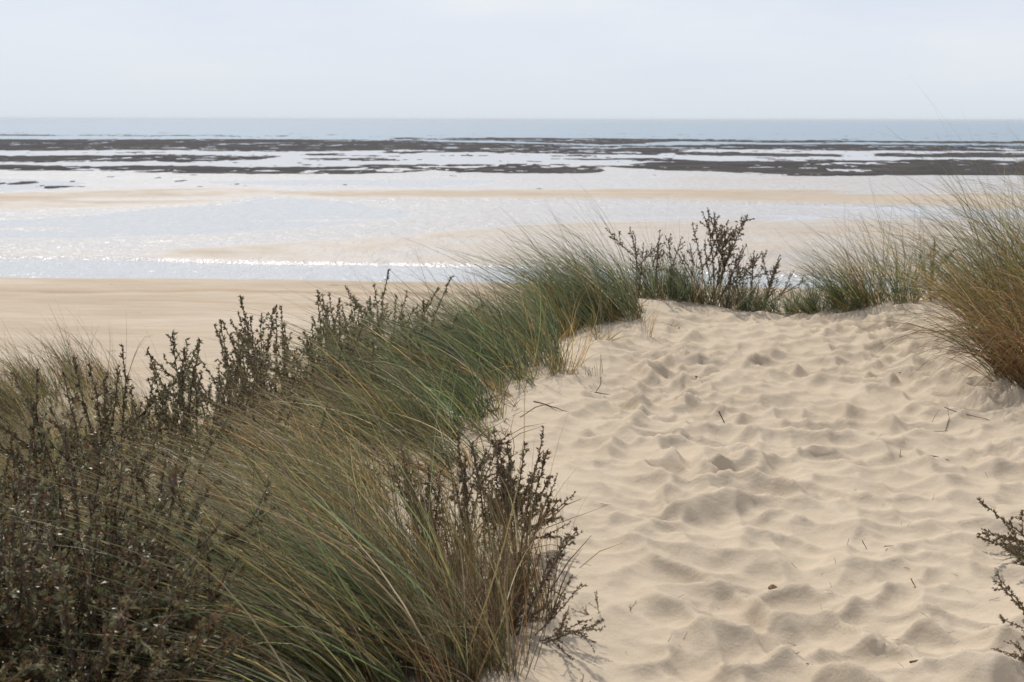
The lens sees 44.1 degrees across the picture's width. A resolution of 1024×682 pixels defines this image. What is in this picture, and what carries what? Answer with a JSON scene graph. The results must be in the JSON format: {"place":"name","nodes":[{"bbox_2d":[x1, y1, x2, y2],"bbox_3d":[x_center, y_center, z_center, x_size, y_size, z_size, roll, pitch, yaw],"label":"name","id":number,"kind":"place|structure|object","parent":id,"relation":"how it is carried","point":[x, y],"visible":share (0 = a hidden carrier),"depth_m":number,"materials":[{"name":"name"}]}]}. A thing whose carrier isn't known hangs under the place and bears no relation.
{"place":"outdoors","nodes":[
{"label":"outdoors","id":0,"kind":"place"},
{"bbox_2d":[0,295,1023,681],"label":"sand dune","id":1,"kind":"structure","parent":0,"point":[792,475],"depth_m":5.41,"materials":[{"name":"beige sand"}]},
{"bbox_2d":[0,415,56,489],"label":"marram grass tuft","id":2,"kind":"object","parent":1,"relation":"on","point":[22,453],"visible":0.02,"depth_m":11.10,"materials":[{"name":"green plant"}]},
{"bbox_2d":[0,349,61,473],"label":"marram grass tuft","id":3,"kind":"object","parent":1,"relation":"on","point":[6,419],"visible":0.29,"depth_m":12.71,"materials":[{"name":"green plant"}]},
{"bbox_2d":[0,365,97,520],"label":"marram grass tuft","id":4,"kind":"object","parent":1,"relation":"on","point":[4,462],"visible":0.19,"depth_m":8.44,"materials":[{"name":"green plant"}]},
{"bbox_2d":[0,382,128,472],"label":"marram grass tuft","id":5,"kind":"object","parent":1,"relation":"on","point":[23,436],"visible":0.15,"depth_m":12.13,"materials":[{"name":"green plant"}]},
{"bbox_2d":[6,415,141,515],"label":"marram grass tuft","id":6,"kind":"object","parent":1,"relation":"on","point":[82,442],"visible":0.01,"depth_m":10.90,"materials":[{"name":"green plant"}]},
{"bbox_2d":[0,294,149,428],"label":"marram grass tuft","id":7,"kind":"object","parent":1,"relation":"on","point":[28,385],"visible":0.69,"depth_m":13.44,"materials":[{"name":"green plant"}]},
{"bbox_2d":[0,393,149,542],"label":"sea buckthorn shrub","id":8,"kind":"object","parent":1,"relation":"on","point":[43,468],"visible":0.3,"depth_m":6.68,"materials":[{"name":"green plant"}]},
{"bbox_2d":[0,368,185,486],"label":"marram grass tuft","id":9,"kind":"object","parent":1,"relation":"on","point":[151,412],"visible":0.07,"depth_m":11.76,"materials":[{"name":"green plant"}]},
{"bbox_2d":[1,345,202,504],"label":"shrub","id":10,"kind":"object","parent":1,"relation":"on","point":[119,439],"visible":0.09,"depth_m":9.91,"materials":[{"name":"green plant"}]},
{"bbox_2d":[0,328,221,507],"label":"sea buckthorn shrub","id":11,"kind":"object","parent":1,"relation":"on","point":[182,374],"visible":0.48,"depth_m":7.08,"materials":[{"name":"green plant"}]},
{"bbox_2d":[7,338,215,439],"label":"marram grass tuft","id":12,"kind":"object","parent":1,"relation":"on","point":[129,397],"visible":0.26,"depth_m":12.38,"materials":[{"name":"green plant"}]},
{"bbox_2d":[0,416,231,605],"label":"sea buckthorn shrub","id":13,"kind":"object","parent":1,"relation":"on","point":[63,472],"visible":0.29,"depth_m":5.48,"materials":[{"name":"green plant"}]},
{"bbox_2d":[0,505,245,681],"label":"sea buckthorn shrub","id":14,"kind":"object","parent":1,"relation":"on","point":[156,633],"visible":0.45,"depth_m":3.39,"materials":[{"name":"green plant"}]},
{"bbox_2d":[0,422,277,681],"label":"sea buckthorn shrub","id":15,"kind":"object","parent":1,"relation":"on","point":[36,597],"visible":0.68,"depth_m":3.60,"materials":[{"name":"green plant"}]},
{"bbox_2d":[0,375,295,557],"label":"marram grass tuft","id":16,"kind":"object","parent":1,"relation":"on","point":[192,452],"visible":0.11,"depth_m":5.63,"materials":[{"name":"green plant"}]},
{"bbox_2d":[3,432,294,677],"bbox_3d":[-1.325,0.742,4.129,1.266,0.895,1.348,0,10,0],"label":"marram grass tuft","id":17,"kind":"object","parent":1,"relation":"on","point":[193,542],"visible":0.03,"depth_m":4.16,"materials":[{"name":"green plant"}]},
{"bbox_2d":[0,611,310,681],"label":"sea buckthorn shrub","id":18,"kind":"object","parent":1,"relation":"on","point":[122,652],"visible":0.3,"depth_m":3.28,"materials":[{"name":"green plant"}]},
{"bbox_2d":[123,460,238,537],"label":"sea buckthorn shrub","id":19,"kind":"object","parent":1,"relation":"on","point":[133,461],"visible":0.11,"depth_m":5.43,"materials":[{"name":"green plant"}]},
{"bbox_2d":[57,359,318,507],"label":"sea buckthorn shrub","id":20,"kind":"object","parent":1,"relation":"on","point":[217,397],"visible":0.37,"depth_m":6.85,"materials":[{"name":"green plant"}]},
{"bbox_2d":[3,395,373,630],"bbox_3d":[-1.157,0.595,4.440,1.424,0.958,1.177,0,10,0],"label":"marram grass tuft","id":21,"kind":"object","parent":1,"relation":"on","point":[207,517],"visible":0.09,"depth_m":4.44,"materials":[{"name":"green plant"}]},
{"bbox_2d":[0,456,398,681],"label":"marram grass tuft","id":22,"kind":"object","parent":1,"relation":"on","point":[274,674],"visible":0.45,"depth_m":3.48,"materials":[{"name":"green plant"}]},
{"bbox_2d":[21,349,404,548],"bbox_3d":[-1.316,0.478,5.596,1.625,0.918,1.278,0,10,0],"label":"marram grass tuft","id":23,"kind":"object","parent":1,"relation":"on","point":[282,439],"visible":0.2,"depth_m":5.63,"materials":[{"name":"green plant"}]},
{"bbox_2d":[32,354,423,605],"bbox_3d":[-1.042,0.569,4.682,1.359,0.853,1.422,4,11,20],"label":"marram grass tuft","id":24,"kind":"object","parent":1,"relation":"on","point":[272,498],"visible":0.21,"depth_m":4.62,"materials":[{"name":"green plant"}]},
{"bbox_2d":[112,391,349,493],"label":"sea buckthorn shrub","id":25,"kind":"object","parent":1,"relation":"on","point":[252,420],"visible":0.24,"depth_m":6.18,"materials":[{"name":"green plant"}]},
{"bbox_2d":[144,304,326,438],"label":"sea buckthorn shrub","id":26,"kind":"object","parent":1,"relation":"on","point":[225,361],"visible":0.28,"depth_m":8.07,"materials":[{"name":"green plant"}]},
{"bbox_2d":[149,339,350,469],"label":"marram grass tuft","id":27,"kind":"object","parent":1,"relation":"on","point":[205,447],"visible":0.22,"depth_m":6.81,"materials":[{"name":"green plant"}]},
{"bbox_2d":[107,357,454,530],"bbox_3d":[-1.040,0.453,5.582,1.408,0.796,1.501,4,11,19],"label":"marram grass tuft","id":28,"kind":"object","parent":1,"relation":"on","point":[369,455],"visible":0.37,"depth_m":5.61,"materials":[{"name":"green plant"}]},
{"bbox_2d":[1,285,578,681],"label":"marram grass tuft","id":29,"kind":"object","parent":1,"relation":"on","point":[357,583],"visible":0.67,"depth_m":3.67,"materials":[{"name":"green plant"}]},
{"bbox_2d":[199,313,418,444],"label":"sea buckthorn shrub","id":30,"kind":"object","parent":1,"relation":"on","point":[284,366],"visible":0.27,"depth_m":7.43,"materials":[{"name":"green plant"}]},
{"bbox_2d":[187,278,449,455],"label":"marram grass tuft","id":31,"kind":"object","parent":1,"relation":"on","point":[350,397],"visible":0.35,"depth_m":6.69,"materials":[{"name":"green plant"}]},
{"bbox_2d":[213,283,425,418],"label":"sea buckthorn shrub","id":32,"kind":"object","parent":1,"relation":"on","point":[247,333],"visible":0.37,"depth_m":8.45,"materials":[{"name":"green plant"}]},
{"bbox_2d":[180,250,488,403],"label":"marram grass tuft","id":33,"kind":"object","parent":1,"relation":"on","point":[291,368],"visible":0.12,"depth_m":7.73,"materials":[{"name":"green plant"}]},
{"bbox_2d":[8,285,667,681],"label":"dead grass litter","id":34,"kind":"object","parent":1,"relation":"on","point":[366,463],"visible":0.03,"depth_m":6.55,"materials":[{"name":"beige plant"}]},
{"bbox_2d":[225,394,483,511],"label":"marram grass tuft","id":35,"kind":"object","parent":1,"relation":"on","point":[438,466],"visible":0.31,"depth_m":5.67,"materials":[{"name":"green plant"}]},
{"bbox_2d":[259,299,466,407],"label":"sea buckthorn shrub","id":36,"kind":"object","parent":1,"relation":"on","point":[355,322],"visible":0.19,"depth_m":7.70,"materials":[{"name":"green plant"}]},
{"bbox_2d":[209,404,523,590],"bbox_3d":[-0.557,0.596,4.592,1.158,0.702,0.821,-2,10,-13],"label":"grass tuft","id":37,"kind":"object","parent":1,"relation":"on","point":[416,523],"visible":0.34,"depth_m":4.59,"materials":[{"name":"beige plant"}]},
{"bbox_2d":[297,268,483,361],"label":"sea buckthorn shrub","id":38,"kind":"object","parent":1,"relation":"on","point":[350,304],"visible":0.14,"depth_m":8.92,"materials":[{"name":"brown plant"}]},
{"bbox_2d":[259,273,523,451],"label":"marram grass tuft","id":39,"kind":"object","parent":1,"relation":"on","point":[461,406],"visible":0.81,"depth_m":6.56,"materials":[{"name":"green plant"}]},
{"bbox_2d":[230,242,574,417],"bbox_3d":[-0.691,-0.055,7.524,1.736,1.094,1.568,10,14,43],"label":"marram grass tuft","id":40,"kind":"object","parent":1,"relation":"on","point":[490,371],"visible":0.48,"depth_m":7.45,"materials":[{"name":"green plant"}]},
{"bbox_2d":[299,257,511,350],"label":"marram grass tuft","id":41,"kind":"object","parent":1,"relation":"on","point":[474,307],"visible":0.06,"depth_m":9.02,"materials":[{"name":"green plant"}]},
{"bbox_2d":[285,513,566,681],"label":"grass tuft","id":42,"kind":"object","parent":1,"relation":"on","point":[490,645],"visible":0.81,"depth_m":3.56,"materials":[{"name":"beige plant"}]},
{"bbox_2d":[365,392,514,478],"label":"marram grass tuft","id":43,"kind":"object","parent":1,"relation":"on","point":[443,454],"visible":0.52,"depth_m":5.89,"materials":[{"name":"green plant"}]},
{"bbox_2d":[376,439,523,559],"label":"sea buckthorn shrub","id":44,"kind":"object","parent":1,"relation":"on","point":[437,488],"visible":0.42,"depth_m":4.78,"materials":[{"name":"brown plant"}]},
{"bbox_2d":[304,403,604,647],"bbox_3d":[-0.149,0.605,4.017,0.992,0.748,0.818,-2,10,-12],"label":"grass tuft","id":45,"kind":"object","parent":1,"relation":"on","point":[513,570],"visible":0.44,"depth_m":4.00,"materials":[{"name":"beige plant"}]},
{"bbox_2d":[375,243,560,361],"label":"marram grass tuft","id":46,"kind":"object","parent":1,"relation":"on","point":[489,312],"visible":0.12,"depth_m":8.71,"materials":[{"name":"green plant"}]},
{"bbox_2d":[349,242,602,380],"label":"marram grass tuft","id":47,"kind":"object","parent":1,"relation":"on","point":[552,347],"visible":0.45,"depth_m":8.04,"materials":[{"name":"green plant"}]},
{"bbox_2d":[448,388,515,438],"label":"dead grass clump","id":48,"kind":"object","parent":1,"relation":"on","point":[479,428],"visible":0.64,"depth_m":6.34,"materials":[{"name":"brown plant"}]},
{"bbox_2d":[474,375,520,411],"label":"dead grass clump","id":49,"kind":"object","parent":1,"relation":"on","point":[500,398],"visible":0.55,"depth_m":6.91,"materials":[{"name":"beige plant"}]},
{"bbox_2d":[437,425,576,562],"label":"sea buckthorn shrub","id":50,"kind":"object","parent":1,"relation":"on","point":[500,468],"visible":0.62,"depth_m":4.51,"materials":[{"name":"brown plant"}]},
{"bbox_2d":[408,226,607,340],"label":"marram grass tuft","id":51,"kind":"object","parent":1,"relation":"on","point":[570,318],"visible":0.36,"depth_m":9.37,"materials":[{"name":"green plant"}]},
{"bbox_2d":[482,341,563,379],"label":"dead grass clump","id":52,"kind":"object","parent":1,"relation":"on","point":[534,366],"visible":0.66,"depth_m":7.78,"materials":[{"name":"brown plant"}]},
{"bbox_2d":[448,547,605,660],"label":"sea buckthorn shrub","id":53,"kind":"object","parent":1,"relation":"on","point":[558,635],"visible":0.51,"depth_m":3.79,"materials":[{"name":"brown plant"}]},
{"bbox_2d":[399,178,667,327],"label":"marram grass tuft","id":54,"kind":"object","parent":1,"relation":"on","point":[614,297],"visible":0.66,"depth_m":9.93,"materials":[{"name":"green plant"}]},
{"bbox_2d":[501,526,583,635],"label":"sea buckthorn shrub","id":55,"kind":"object","parent":1,"relation":"on","point":[551,564],"visible":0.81,"depth_m":3.86,"materials":[{"name":"brown plant"}]},
{"bbox_2d":[533,401,566,411],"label":"twig","id":56,"kind":"object","parent":1,"relation":"on","point":[548,405],"visible":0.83,"depth_m":6.95,"materials":[{"name":"brown wood"}]},
{"bbox_2d":[571,589,598,614],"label":"broken twig","id":57,"kind":"object","parent":1,"relation":"on","point":[595,599],"visible":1,"depth_m":4.04,"materials":[{"name":"brown wood"}]},
{"bbox_2d":[569,315,643,340],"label":"dead grass clump","id":58,"kind":"object","parent":1,"relation":"on","point":[608,338],"visible":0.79,"depth_m":9.01,"materials":[{"name":"beige plant"}]},
{"bbox_2d":[603,292,657,323],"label":"dead grass clump","id":59,"kind":"object","parent":1,"relation":"on","point":[632,315],"visible":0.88,"depth_m":9.81,"materials":[{"name":"plant"}]},
{"bbox_2d":[605,226,685,297],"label":"sea buckthorn shrub","id":60,"kind":"object","parent":1,"relation":"on","point":[657,255],"visible":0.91,"depth_m":10.88,"materials":[{"name":"brown plant"}]},
{"bbox_2d":[645,309,659,336],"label":"grass shoot","id":61,"kind":"object","parent":1,"relation":"on","point":[651,324],"depth_m":9.34,"materials":[{"name":"beige plant"}]},
{"bbox_2d":[591,213,733,302],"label":"marram grass tuft","id":62,"kind":"object","parent":1,"relation":"on","point":[647,289],"visible":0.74,"depth_m":10.93,"materials":[{"name":"green plant"}]},
{"bbox_2d":[617,230,797,311],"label":"marram grass tuft","id":63,"kind":"object","parent":1,"relation":"on","point":[729,301],"visible":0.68,"depth_m":11.01,"materials":[{"name":"green plant"}]},
{"bbox_2d":[658,207,772,306],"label":"sea buckthorn shrub","id":64,"kind":"object","parent":1,"relation":"on","point":[718,233],"visible":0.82,"depth_m":11.06,"materials":[{"name":"brown plant"}]},
{"bbox_2d":[727,249,802,310],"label":"sea buckthorn shrub","id":65,"kind":"object","parent":1,"relation":"on","point":[775,267],"visible":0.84,"depth_m":11.11,"materials":[{"name":"brown plant"}]},
{"bbox_2d":[768,584,776,589],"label":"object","id":66,"kind":"object","parent":1,"relation":"on","point":[771,586],"visible":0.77,"depth_m":4.40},
{"bbox_2d":[728,261,851,314],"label":"marram grass tuft","id":67,"kind":"object","parent":1,"relation":"on","point":[765,308],"visible":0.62,"depth_m":11.01,"materials":[{"name":"green plant"}]},
{"bbox_2d":[766,268,877,314],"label":"marram grass tuft","id":68,"kind":"object","parent":1,"relation":"on","point":[809,307],"visible":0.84,"depth_m":10.83,"materials":[{"name":"green plant"}]},
{"bbox_2d":[769,163,947,309],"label":"marram grass tuft","id":69,"kind":"object","parent":1,"relation":"on","point":[847,285],"visible":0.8,"depth_m":10.81,"materials":[{"name":"green plant"}]},
{"bbox_2d":[808,78,1023,343],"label":"marram grass tuft","id":70,"kind":"object","parent":1,"relation":"on","point":[984,266],"visible":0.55,"depth_m":9.09,"materials":[{"name":"green plant"}]},
{"bbox_2d":[847,175,1023,405],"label":"marram grass tuft","id":71,"kind":"object","parent":1,"relation":"on","point":[1005,354],"visible":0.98,"depth_m":7.28,"materials":[{"name":"plant"}]},
{"bbox_2d":[890,249,983,301],"bbox_3d":[3.812,-0.630,11.222,1.101,0.614,1.086,-4,11,-22],"label":"dead grass tangle","id":72,"kind":"object","parent":1,"relation":"on","point":[922,297],"visible":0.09,"depth_m":11.18,"materials":[{"name":"plant"}]},
{"bbox_2d":[918,239,959,297],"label":"sea buckthorn shrub","id":73,"kind":"object","parent":1,"relation":"on","point":[933,262],"visible":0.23,"depth_m":11.11,"materials":[{"name":"brown plant"}]},
{"bbox_2d":[879,139,1023,297],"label":"marram grass tuft","id":74,"kind":"object","parent":1,"relation":"on","point":[1004,233],"visible":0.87,"depth_m":8.11,"materials":[{"name":"green plant"}]},
{"bbox_2d":[976,497,1023,565],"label":"sea buckthorn shrub","id":75,"kind":"object","parent":1,"relation":"on","point":[1016,550],"visible":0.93,"depth_m":4.73,"materials":[{"name":"brown plant"}]},
{"bbox_2d":[991,571,1023,662],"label":"sea buckthorn shrub","id":76,"kind":"object","parent":1,"relation":"on","point":[1017,603],"visible":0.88,"depth_m":3.81,"materials":[{"name":"brown plant"}]},
{"bbox_2d":[0,163,1023,401],"bbox_3d":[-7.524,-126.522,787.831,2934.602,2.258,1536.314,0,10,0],"label":"tidal beach","id":77,"kind":"structure","parent":0,"point":[158,309],"depth_m":135.51,"materials":[{"name":"beige sand"}]},
{"bbox_2d":[0,147,1023,293],"bbox_3d":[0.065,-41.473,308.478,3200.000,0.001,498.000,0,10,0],"label":"tidal water","id":78,"kind":"structure","parent":0,"point":[264,214],"depth_m":166.72,"materials":[{"name":"grey liquid"}]},
{"bbox_2d":[0,132,1023,188],"bbox_3d":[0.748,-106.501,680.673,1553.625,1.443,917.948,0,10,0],"label":"rocky reef","id":79,"kind":"object","parent":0,"point":[816,167],"visible":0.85,"depth_m":442.95},
{"bbox_2d":[0,118,1023,148],"bbox_3d":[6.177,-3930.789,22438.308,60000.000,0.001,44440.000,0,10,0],"label":"sea","id":80,"kind":"structure","parent":0,"point":[644,129],"depth_m":1450.54,"materials":[{"name":"blue liquid"}]},
{"bbox_2d":[0,0,1023,119],"label":"sky","id":81,"kind":"structure","parent":0,"point":[80,59],"materials":[{"name":"white"}]}
]}

